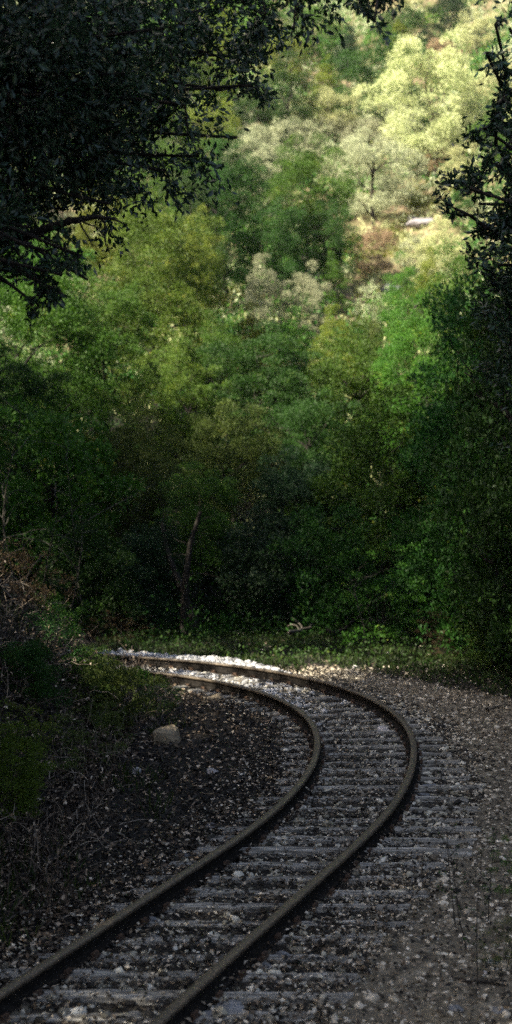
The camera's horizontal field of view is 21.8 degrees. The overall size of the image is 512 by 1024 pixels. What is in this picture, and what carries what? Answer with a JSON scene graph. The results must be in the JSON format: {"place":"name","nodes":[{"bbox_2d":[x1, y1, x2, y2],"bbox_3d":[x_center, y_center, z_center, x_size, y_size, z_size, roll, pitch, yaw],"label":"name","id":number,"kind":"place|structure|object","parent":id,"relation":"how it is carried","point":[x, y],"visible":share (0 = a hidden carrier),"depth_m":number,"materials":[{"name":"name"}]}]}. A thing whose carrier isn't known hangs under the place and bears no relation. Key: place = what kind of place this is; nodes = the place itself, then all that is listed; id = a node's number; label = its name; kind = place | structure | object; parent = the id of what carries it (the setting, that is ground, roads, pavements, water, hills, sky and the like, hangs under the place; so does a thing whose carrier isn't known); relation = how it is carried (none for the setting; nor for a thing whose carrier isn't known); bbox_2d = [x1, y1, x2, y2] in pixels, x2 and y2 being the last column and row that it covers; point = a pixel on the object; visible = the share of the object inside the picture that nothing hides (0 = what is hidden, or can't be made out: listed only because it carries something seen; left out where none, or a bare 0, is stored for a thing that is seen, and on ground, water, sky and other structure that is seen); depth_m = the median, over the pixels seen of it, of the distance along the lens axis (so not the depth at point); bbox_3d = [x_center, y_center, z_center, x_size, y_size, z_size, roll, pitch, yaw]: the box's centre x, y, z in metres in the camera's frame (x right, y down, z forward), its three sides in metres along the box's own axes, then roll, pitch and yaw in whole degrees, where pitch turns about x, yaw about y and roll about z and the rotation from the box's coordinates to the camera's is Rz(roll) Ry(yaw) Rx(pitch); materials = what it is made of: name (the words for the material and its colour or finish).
{"place":"outdoors","nodes":[
{"label":"outdoors","id":0,"kind":"place"},
{"bbox_2d":[0,391,461,622],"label":"wooded slope","id":1,"kind":"structure","parent":0,"point":[211,587],"depth_m":27.80,"materials":[{"name":"plant"}]},
{"bbox_2d":[0,337,75,517],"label":"tree","id":2,"kind":"object","parent":1,"relation":"on","point":[20,378],"visible":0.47,"depth_m":27.71,"materials":[{"name":"green plant"}]},
{"bbox_2d":[0,266,133,436],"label":"tree","id":3,"kind":"object","parent":1,"relation":"on","point":[54,315],"visible":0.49,"depth_m":30.12,"materials":[{"name":"green plant"}]},
{"bbox_2d":[0,388,148,597],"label":"tree","id":4,"kind":"object","parent":1,"relation":"on","point":[80,452],"visible":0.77,"depth_m":24.40,"materials":[{"name":"green plant"}]},
{"bbox_2d":[37,271,180,436],"bbox_3d":[-3.635,-3.646,32.437,2.803,4.434,3.573,3,4,41],"label":"tree","id":5,"kind":"object","parent":1,"relation":"on","point":[127,306],"visible":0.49,"depth_m":32.14,"materials":[{"name":"green plant"}]},
{"bbox_2d":[86,392,200,583],"bbox_3d":[-2.099,-0.313,25.366,2.797,3.978,2.202,3,4,42],"label":"tree","id":6,"kind":"object","parent":1,"relation":"on","point":[151,497],"visible":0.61,"depth_m":25.29,"materials":[{"name":"green plant"}]},
{"bbox_2d":[91,335,223,488],"bbox_3d":[-2.186,-2.203,29.920,3.049,3.561,2.401,0,3,-7],"label":"tree","id":7,"kind":"object","parent":1,"relation":"on","point":[169,395],"visible":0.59,"depth_m":29.66,"materials":[{"name":"green plant"}]},
{"bbox_2d":[89,184,232,403],"bbox_3d":[-2.603,-5.791,35.491,4.019,6.125,5.034,0,3,-2],"label":"tree","id":8,"kind":"object","parent":1,"relation":"on","point":[178,297],"visible":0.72,"depth_m":35.06,"materials":[{"name":"green plant"}]},
{"bbox_2d":[176,308,254,422],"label":"tree","id":9,"kind":"object","parent":1,"relation":"on","point":[210,336],"visible":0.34,"depth_m":32.68,"materials":[{"name":"green plant"}]},
{"bbox_2d":[173,396,287,536],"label":"tree","id":10,"kind":"object","parent":1,"relation":"on","point":[251,444],"visible":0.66,"depth_m":27.08,"materials":[{"name":"green plant"}]},
{"bbox_2d":[0,313,504,644],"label":"undergrowth","id":11,"kind":"object","parent":1,"relation":"on","point":[229,626],"visible":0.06,"depth_m":23.92,"materials":[{"name":"green plant"}]},
{"bbox_2d":[195,317,329,464],"bbox_3d":[0.182,-2.555,30.544,3.221,3.931,3.322,0,3,-6],"label":"tree","id":12,"kind":"object","parent":1,"relation":"on","point":[244,356],"visible":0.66,"depth_m":30.05,"materials":[{"name":"green plant"}]},
{"bbox_2d":[242,442,376,572],"bbox_3d":[1.053,0.038,26.006,2.720,2.892,3.132,-1,3,-10],"label":"tree","id":13,"kind":"object","parent":1,"relation":"on","point":[288,488],"visible":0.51,"depth_m":25.65,"materials":[{"name":"green plant"}]},
{"bbox_2d":[268,385,361,493],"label":"tree","id":14,"kind":"object","parent":1,"relation":"on","point":[295,422],"visible":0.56,"depth_m":28.16,"materials":[{"name":"green plant"}]},
{"bbox_2d":[306,303,366,394],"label":"tree","id":15,"kind":"object","parent":1,"relation":"on","point":[327,329],"visible":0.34,"depth_m":36.66,"materials":[{"name":"green plant"}]},
{"bbox_2d":[286,315,419,458],"bbox_3d":[2.124,-2.671,30.816,3.735,3.843,3.243,2,4,31],"label":"tree","id":16,"kind":"object","parent":1,"relation":"on","point":[327,369],"visible":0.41,"depth_m":30.26,"materials":[{"name":"green plant"}]},
{"bbox_2d":[278,378,456,603],"bbox_3d":[2.426,-0.336,25.336,3.079,4.418,3.004,-3,4,-42],"label":"tree","id":17,"kind":"object","parent":1,"relation":"on","point":[354,468],"visible":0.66,"depth_m":24.90,"materials":[{"name":"green plant"}]},
{"bbox_2d":[358,290,456,462],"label":"tree","id":18,"kind":"object","parent":1,"relation":"on","point":[399,345],"visible":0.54,"depth_m":29.08,"materials":[{"name":"green plant"}]},
{"bbox_2d":[395,241,493,417],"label":"tree","id":19,"kind":"object","parent":1,"relation":"on","point":[459,258],"visible":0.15,"depth_m":31.65,"materials":[{"name":"green plant"}]},
{"bbox_2d":[0,589,511,963],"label":"ground","id":20,"kind":"structure","parent":0,"point":[140,832],"depth_m":13.18,"materials":[{"name":"soil"}]},
{"bbox_2d":[0,720,58,819],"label":"shrub","id":21,"kind":"object","parent":20,"relation":"on","point":[24,775],"visible":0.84,"depth_m":11.31,"materials":[{"name":"green plant"}]},
{"bbox_2d":[0,681,65,825],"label":"shrub","id":22,"kind":"object","parent":20,"relation":"on","point":[36,726],"visible":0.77,"depth_m":11.19,"materials":[{"name":"green plant"}]},
{"bbox_2d":[0,638,73,707],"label":"shrub","id":23,"kind":"object","parent":20,"relation":"on","point":[31,660],"visible":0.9,"depth_m":13.18,"materials":[{"name":"green plant"}]},
{"bbox_2d":[0,536,78,614],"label":"shrub","id":24,"kind":"object","parent":20,"relation":"on","point":[21,563],"visible":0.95,"depth_m":16.18,"materials":[{"name":"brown plant"}]},
{"bbox_2d":[21,599,89,665],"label":"shrub","id":25,"kind":"object","parent":20,"relation":"on","point":[54,626],"visible":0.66,"depth_m":15.21,"materials":[{"name":"green plant"}]},
{"bbox_2d":[56,642,118,703],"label":"shrub","id":26,"kind":"object","parent":20,"relation":"on","point":[92,649],"visible":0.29,"depth_m":15.31,"materials":[{"name":"green plant"}]},
{"bbox_2d":[0,564,176,938],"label":"brushwood","id":27,"kind":"object","parent":20,"relation":"on","point":[57,822],"visible":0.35,"depth_m":12.24,"materials":[{"name":"brown wood"}]},
{"bbox_2d":[0,542,178,931],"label":"withered leaves","id":28,"kind":"object","parent":20,"relation":"on","point":[57,841],"visible":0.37,"depth_m":12.29,"materials":[{"name":"brown plant"}]},
{"bbox_2d":[30,516,149,635],"bbox_3d":[-2.818,1.101,22.732,2.032,2.119,2.178,0,3,3],"label":"shrub","id":29,"kind":"object","parent":20,"relation":"on","point":[109,588],"visible":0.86,"depth_m":22.45,"materials":[{"name":"green plant"}]},
{"bbox_2d":[53,691,136,767],"bbox_3d":[-1.702,2.202,13.665,0.890,0.724,1.110,-2,4,-29],"label":"shrub","id":30,"kind":"object","parent":20,"relation":"on","point":[99,724],"visible":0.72,"depth_m":13.62,"materials":[{"name":"green plant"}]},
{"bbox_2d":[0,590,192,947],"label":"bank grass","id":31,"kind":"structure","parent":20,"relation":"on","point":[10,888],"depth_m":11.93,"materials":[{"name":"green plant"}]},
{"bbox_2d":[71,654,169,732],"bbox_3d":[-1.684,2.070,15.142,1.141,0.892,1.223,-3,4,-42],"label":"shrub","id":32,"kind":"object","parent":20,"relation":"on","point":[120,675],"visible":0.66,"depth_m":15.03,"materials":[{"name":"green plant"}]},
{"bbox_2d":[110,518,199,632],"bbox_3d":[-1.723,1.111,23.193,1.676,2.069,1.728,-1,3,-20],"label":"shrub","id":33,"kind":"object","parent":20,"relation":"on","point":[148,546],"visible":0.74,"depth_m":22.92,"materials":[{"name":"green plant"}]},
{"bbox_2d":[0,1009,313,1023],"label":"railway sleeper","id":34,"kind":"object","parent":20,"relation":"on","point":[195,1015],"visible":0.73,"depth_m":7.73,"materials":[{"name":"grey wood"}]},
{"bbox_2d":[87,654,419,1023],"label":"rail","id":35,"kind":"object","parent":34,"relation":"on","point":[186,1003],"visible":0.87,"depth_m":10.23,"materials":[{"name":"brown metal"}]},
{"bbox_2d":[0,668,322,1015],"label":"rail","id":36,"kind":"object","parent":20,"relation":"on","point":[76,953],"visible":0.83,"depth_m":9.94,"materials":[{"name":"brown metal"}]},
{"bbox_2d":[0,588,343,1023],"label":"rotting leaves","id":37,"kind":"object","parent":20,"relation":"on","point":[145,807],"visible":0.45,"depth_m":12.74,"materials":[{"name":"brown plant"}]},
{"bbox_2d":[0,967,359,984],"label":"railway sleeper","id":38,"kind":"object","parent":20,"relation":"on","point":[103,974],"visible":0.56,"depth_m":8.32,"materials":[{"name":"grey wood"}]},
{"bbox_2d":[161,483,219,638],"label":"dead tree","id":39,"kind":"object","parent":20,"relation":"on","point":[185,592],"visible":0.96,"depth_m":22.14,"materials":[{"name":"brown wood"}]},
{"bbox_2d":[30,989,353,1004],"bbox_3d":[-0.538,2.979,8.030,2.283,0.177,0.168,0,3,1],"label":"railway sleeper","id":40,"kind":"object","parent":20,"relation":"on","point":[116,994],"visible":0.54,"depth_m":8.01,"materials":[{"name":"grey wood"}]},
{"bbox_2d":[147,459,244,623],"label":"tree","id":41,"kind":"object","parent":20,"relation":"on","point":[220,522],"visible":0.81,"depth_m":23.60,"materials":[{"name":"green plant"}]},
{"bbox_2d":[29,950,363,963],"bbox_3d":[-0.364,2.951,8.650,2.216,0.192,0.168,0,3,1],"label":"railway sleeper","id":42,"kind":"object","parent":20,"relation":"on","point":[99,956],"visible":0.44,"depth_m":8.63,"materials":[{"name":"grey wood"}]},
{"bbox_2d":[0,0,404,328],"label":"overhanging tree","id":43,"kind":"object","parent":20,"relation":"on","point":[50,50],"visible":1,"depth_m":9.12,"materials":[{"name":"green plant"}]},
{"bbox_2d":[69,647,345,725],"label":"white ballast","id":44,"kind":"structure","parent":20,"relation":"on","point":[227,660],"depth_m":19.14,"materials":[{"name":"white gravel"}]},
{"bbox_2d":[56,932,384,946],"bbox_3d":[-0.230,2.931,8.959,2.217,0.186,0.171,0,3,-1],"label":"railway sleeper","id":45,"kind":"object","parent":20,"relation":"on","point":[160,941],"visible":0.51,"depth_m":8.94,"materials":[{"name":"grey wood"}]},
{"bbox_2d":[84,916,416,927],"bbox_3d":[-0.055,2.920,9.265,2.373,0.200,0.171,0,3,-1],"label":"railway sleeper","id":46,"kind":"object","parent":20,"relation":"on","point":[144,920],"visible":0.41,"depth_m":9.26,"materials":[{"name":"grey wood"}]},
{"bbox_2d":[0,583,511,1023],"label":"twig litter","id":47,"kind":"object","parent":20,"relation":"on","point":[85,799],"visible":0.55,"depth_m":11.91,"materials":[{"name":"brown wood"}]},
{"bbox_2d":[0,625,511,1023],"bbox_3d":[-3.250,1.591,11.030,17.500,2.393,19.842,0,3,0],"label":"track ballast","id":48,"kind":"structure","parent":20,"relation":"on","point":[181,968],"depth_m":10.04,"materials":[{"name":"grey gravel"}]},
{"bbox_2d":[104,902,410,912],"bbox_3d":[0.018,2.892,9.550,2.214,0.176,0.170,0,3,0],"label":"railway sleeper","id":49,"kind":"object","parent":20,"relation":"on","point":[193,907],"visible":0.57,"depth_m":9.52,"materials":[{"name":"grey wood"}]},
{"bbox_2d":[193,509,323,633],"bbox_3d":[-0.034,1.047,23.667,2.414,2.139,2.585,-3,4,-41],"label":"shrub","id":50,"kind":"object","parent":20,"relation":"on","point":[246,552],"visible":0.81,"depth_m":23.09,"materials":[{"name":"green plant"}]},
{"bbox_2d":[130,886,429,899],"bbox_3d":[0.171,2.875,9.858,2.227,0.178,0.168,0,3,1],"label":"railway sleeper","id":51,"kind":"object","parent":20,"relation":"on","point":[332,892],"visible":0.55,"depth_m":9.82,"materials":[{"name":"grey wood"}]},
{"bbox_2d":[142,873,436,884],"bbox_3d":[0.280,2.859,10.178,2.307,0.183,0.170,0,3,0],"label":"railway sleeper","id":52,"kind":"object","parent":20,"relation":"on","point":[288,878],"visible":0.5,"depth_m":10.14,"materials":[{"name":"grey wood"}]},
{"bbox_2d":[87,615,511,694],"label":"verge weeds","id":53,"kind":"object","parent":20,"relation":"on","point":[350,643],"visible":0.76,"depth_m":20.73,"materials":[{"name":"green plant"}]},
{"bbox_2d":[89,622,511,696],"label":"verge grass","id":54,"kind":"structure","parent":20,"relation":"on","point":[297,667],"depth_m":20.71,"materials":[{"name":"green plant"}]},
{"bbox_2d":[166,860,445,870],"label":"railway sleeper","id":55,"kind":"object","parent":20,"relation":"on","point":[298,866],"visible":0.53,"depth_m":10.45,"materials":[{"name":"grey wood"}]},
{"bbox_2d":[261,499,395,627],"bbox_3d":[1.305,0.946,23.680,2.491,2.355,2.324,0,3,-2],"label":"shrub","id":56,"kind":"object","parent":20,"relation":"on","point":[312,529],"visible":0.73,"depth_m":23.33,"materials":[{"name":"green plant"}]},
{"bbox_2d":[192,846,472,857],"bbox_3d":[0.626,2.812,10.805,2.289,0.161,0.164,0,3,1],"label":"railway sleeper","id":57,"kind":"object","parent":20,"relation":"on","point":[307,851],"visible":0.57,"depth_m":10.76,"materials":[{"name":"grey wood"}]},
{"bbox_2d":[209,835,477,846],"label":"railway sleeper","id":58,"kind":"object","parent":20,"relation":"on","point":[425,841],"visible":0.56,"depth_m":11.10,"materials":[{"name":"grey wood"}]},
{"bbox_2d":[218,824,480,833],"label":"railway sleeper","id":59,"kind":"object","parent":20,"relation":"on","point":[448,829],"visible":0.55,"depth_m":11.41,"materials":[{"name":"grey wood"}]},
{"bbox_2d":[323,523,434,647],"bbox_3d":[2.021,1.246,21.558,1.733,2.097,2.068,1,3,13],"label":"shrub","id":60,"kind":"object","parent":20,"relation":"on","point":[381,627],"visible":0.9,"depth_m":21.64,"materials":[{"name":"green plant"}]},
{"bbox_2d":[277,783,483,793],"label":"railway sleeper","id":61,"kind":"object","parent":20,"relation":"on","point":[418,788],"visible":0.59,"depth_m":12.74,"materials":[{"name":"grey wood"}]},
{"bbox_2d":[367,531,479,644],"bbox_3d":[3.242,1.163,22.381,2.107,2.048,2.256,3,5,44],"label":"shrub","id":62,"kind":"object","parent":20,"relation":"on","point":[398,587],"visible":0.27,"depth_m":22.10,"materials":[{"name":"green plant"}]},
{"bbox_2d":[384,269,511,569],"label":"tree","id":63,"kind":"object","parent":20,"relation":"on","point":[439,423],"visible":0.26,"depth_m":23.31,"materials":[{"name":"green plant"}]},
{"bbox_2d":[387,391,510,630],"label":"tree","id":64,"kind":"object","parent":20,"relation":"on","point":[401,530],"visible":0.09,"depth_m":22.44,"materials":[{"name":"green plant"}]},
{"bbox_2d":[395,386,511,656],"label":"tree","id":65,"kind":"object","parent":20,"relation":"on","point":[412,568],"visible":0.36,"depth_m":20.19,"materials":[{"name":"green plant"}]},
{"bbox_2d":[422,246,511,660],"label":"tree","id":66,"kind":"object","parent":20,"relation":"on","point":[497,497],"visible":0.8,"depth_m":18.25,"materials":[{"name":"green plant"}]},
{"bbox_2d":[431,0,511,454],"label":"oak tree","id":67,"kind":"object","parent":20,"relation":"on","point":[501,221],"visible":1,"depth_m":9.48,"materials":[{"name":"green plant"}]},
{"bbox_2d":[455,575,511,670],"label":"shrub","id":68,"kind":"object","parent":20,"relation":"on","point":[484,647],"visible":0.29,"depth_m":19.41,"materials":[{"name":"green plant"}]},
{"bbox_2d":[0,0,511,395],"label":"hillside","id":69,"kind":"structure","parent":0,"point":[385,217],"depth_m":56.60,"materials":[{"name":"beige leaves"},{"name":"bark"}]},
{"bbox_2d":[0,221,98,306],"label":"tree","id":70,"kind":"object","parent":69,"relation":"on","point":[36,259],"visible":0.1,"depth_m":43.36,"materials":[{"name":"green plant"}]},
{"bbox_2d":[51,188,134,290],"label":"tree","id":71,"kind":"object","parent":69,"relation":"on","point":[80,233],"visible":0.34,"depth_m":46.06,"materials":[{"name":"green plant"}]},
{"bbox_2d":[154,204,230,337],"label":"tree","id":72,"kind":"object","parent":69,"relation":"on","point":[224,302],"visible":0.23,"depth_m":39.44,"materials":[{"name":"green plant"}]},
{"bbox_2d":[150,161,236,289],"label":"tree","id":73,"kind":"object","parent":69,"relation":"on","point":[200,195],"visible":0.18,"depth_m":42.26,"materials":[{"name":"green plant"}]},
{"bbox_2d":[171,90,243,162],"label":"tree","id":74,"kind":"object","parent":69,"relation":"on","point":[226,127],"visible":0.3,"depth_m":61.59,"materials":[{"name":"green plant"}]},
{"bbox_2d":[168,138,283,311],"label":"tree","id":75,"kind":"object","parent":69,"relation":"on","point":[242,239],"visible":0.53,"depth_m":44.15,"materials":[{"name":"green plant"}]},
{"bbox_2d":[0,0,510,555],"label":"hillside scrub","id":76,"kind":"object","parent":69,"relation":"on","point":[372,276],"visible":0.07,"depth_m":48.15,"materials":[{"name":"green plant"}]},
{"bbox_2d":[0,0,511,404],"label":"oak scrub","id":77,"kind":"object","parent":69,"relation":"on","point":[368,39],"visible":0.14,"depth_m":57.52,"materials":[{"name":"green plant"}]},
{"bbox_2d":[0,0,511,398],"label":"dark thicket","id":78,"kind":"object","parent":69,"relation":"on","point":[493,187],"visible":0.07,"depth_m":55.93,"materials":[{"name":"green plant"}]},
{"bbox_2d":[0,0,511,393],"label":"pale scrub","id":79,"kind":"object","parent":69,"relation":"on","point":[442,105],"visible":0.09,"depth_m":57.99,"materials":[{"name":"green plant"}]},
{"bbox_2d":[0,0,511,543],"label":"undergrowth","id":80,"kind":"object","parent":69,"relation":"on","point":[394,234],"visible":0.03,"depth_m":48.23,"materials":[{"name":"green plant"}]},
{"bbox_2d":[223,82,288,148],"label":"tree","id":81,"kind":"object","parent":69,"relation":"on","point":[280,106],"visible":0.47,"depth_m":63.81,"materials":[{"name":"green plant"}]},
{"bbox_2d":[236,253,297,346],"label":"shrub","id":82,"kind":"object","parent":69,"relation":"on","point":[269,293],"visible":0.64,"depth_m":40.55,"materials":[{"name":"green plant"}]},
{"bbox_2d":[237,119,317,171],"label":"shrub","id":83,"kind":"object","parent":69,"relation":"on","point":[274,132],"visible":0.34,"depth_m":62.47,"materials":[{"name":"green plant"}]},
{"bbox_2d":[239,48,323,145],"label":"tree","id":84,"kind":"object","parent":69,"relation":"on","point":[283,75],"visible":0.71,"depth_m":64.73,"materials":[{"name":"green plant"}]},
{"bbox_2d":[251,195,313,299],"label":"tree","id":85,"kind":"object","parent":69,"relation":"on","point":[290,241],"visible":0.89,"depth_m":43.30,"materials":[{"name":"green plant"}]},
{"bbox_2d":[241,130,363,287],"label":"tree","id":86,"kind":"object","parent":69,"relation":"on","point":[298,172],"visible":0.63,"depth_m":45.93,"materials":[{"name":"green plant"}]},
{"bbox_2d":[279,259,333,341],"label":"shrub","id":87,"kind":"object","parent":69,"relation":"on","point":[312,290],"visible":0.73,"depth_m":41.00,"materials":[{"name":"green plant"}]},
{"bbox_2d":[283,0,344,70],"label":"tree","id":88,"kind":"object","parent":69,"relation":"on","point":[332,29],"visible":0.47,"depth_m":81.60,"materials":[{"name":"green plant"}]},
{"bbox_2d":[277,79,373,146],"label":"tree","id":89,"kind":"object","parent":69,"relation":"on","point":[327,112],"visible":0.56,"depth_m":65.22,"materials":[{"name":"green plant"}]},
{"bbox_2d":[303,250,357,315],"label":"shrub","id":90,"kind":"object","parent":69,"relation":"on","point":[334,269],"visible":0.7,"depth_m":43.48,"materials":[{"name":"green plant"}]},
{"bbox_2d":[300,195,361,291],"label":"tree","id":91,"kind":"object","parent":69,"relation":"on","point":[338,240],"visible":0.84,"depth_m":45.26,"materials":[{"name":"green plant"}]},
{"bbox_2d":[317,101,398,148],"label":"shrub","id":92,"kind":"object","parent":69,"relation":"on","point":[359,123],"visible":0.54,"depth_m":64.62,"materials":[{"name":"green plant"}]},
{"bbox_2d":[318,111,431,230],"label":"tree","id":93,"kind":"object","parent":69,"relation":"on","point":[364,158],"visible":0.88,"depth_m":55.02,"materials":[{"name":"green plant"}]},
{"bbox_2d":[322,26,437,148],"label":"tree","id":94,"kind":"object","parent":69,"relation":"on","point":[357,71],"visible":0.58,"depth_m":64.39,"materials":[{"name":"pale olive leaves"},{"name":"bark"}]},
{"bbox_2d":[369,0,429,46],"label":"tree","id":95,"kind":"object","parent":69,"relation":"on","point":[411,15],"visible":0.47,"depth_m":78.41,"materials":[{"name":"green plant"}]},
{"bbox_2d":[379,249,427,339],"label":"shrub","id":96,"kind":"object","parent":69,"relation":"on","point":[408,270],"visible":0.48,"depth_m":41.53,"materials":[{"name":"green plant"}]},
{"bbox_2d":[348,22,511,179],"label":"tree","id":97,"kind":"object","parent":69,"relation":"on","point":[447,131],"visible":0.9,"depth_m":58.12,"materials":[{"name":"green plant"}]},
{"bbox_2d":[401,219,468,294],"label":"shrub","id":98,"kind":"object","parent":69,"relation":"on","point":[441,235],"visible":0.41,"depth_m":45.35,"materials":[{"name":"green plant"}]},
{"bbox_2d":[410,0,472,38],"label":"tree","id":99,"kind":"object","parent":69,"relation":"on","point":[453,5],"visible":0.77,"depth_m":78.48,"materials":[{"name":"green plant"}]},
{"bbox_2d":[454,10,508,51],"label":"shrub","id":100,"kind":"object","parent":69,"relation":"on","point":[482,24],"visible":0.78,"depth_m":76.42,"materials":[{"name":"green plant"}]},
{"bbox_2d":[251,665,511,1023],"bbox_3d":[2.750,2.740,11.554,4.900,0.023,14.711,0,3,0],"label":"gravel verge","id":101,"kind":"structure","parent":0,"point":[453,939],"depth_m":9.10,"materials":[{"name":"grey gravel"}]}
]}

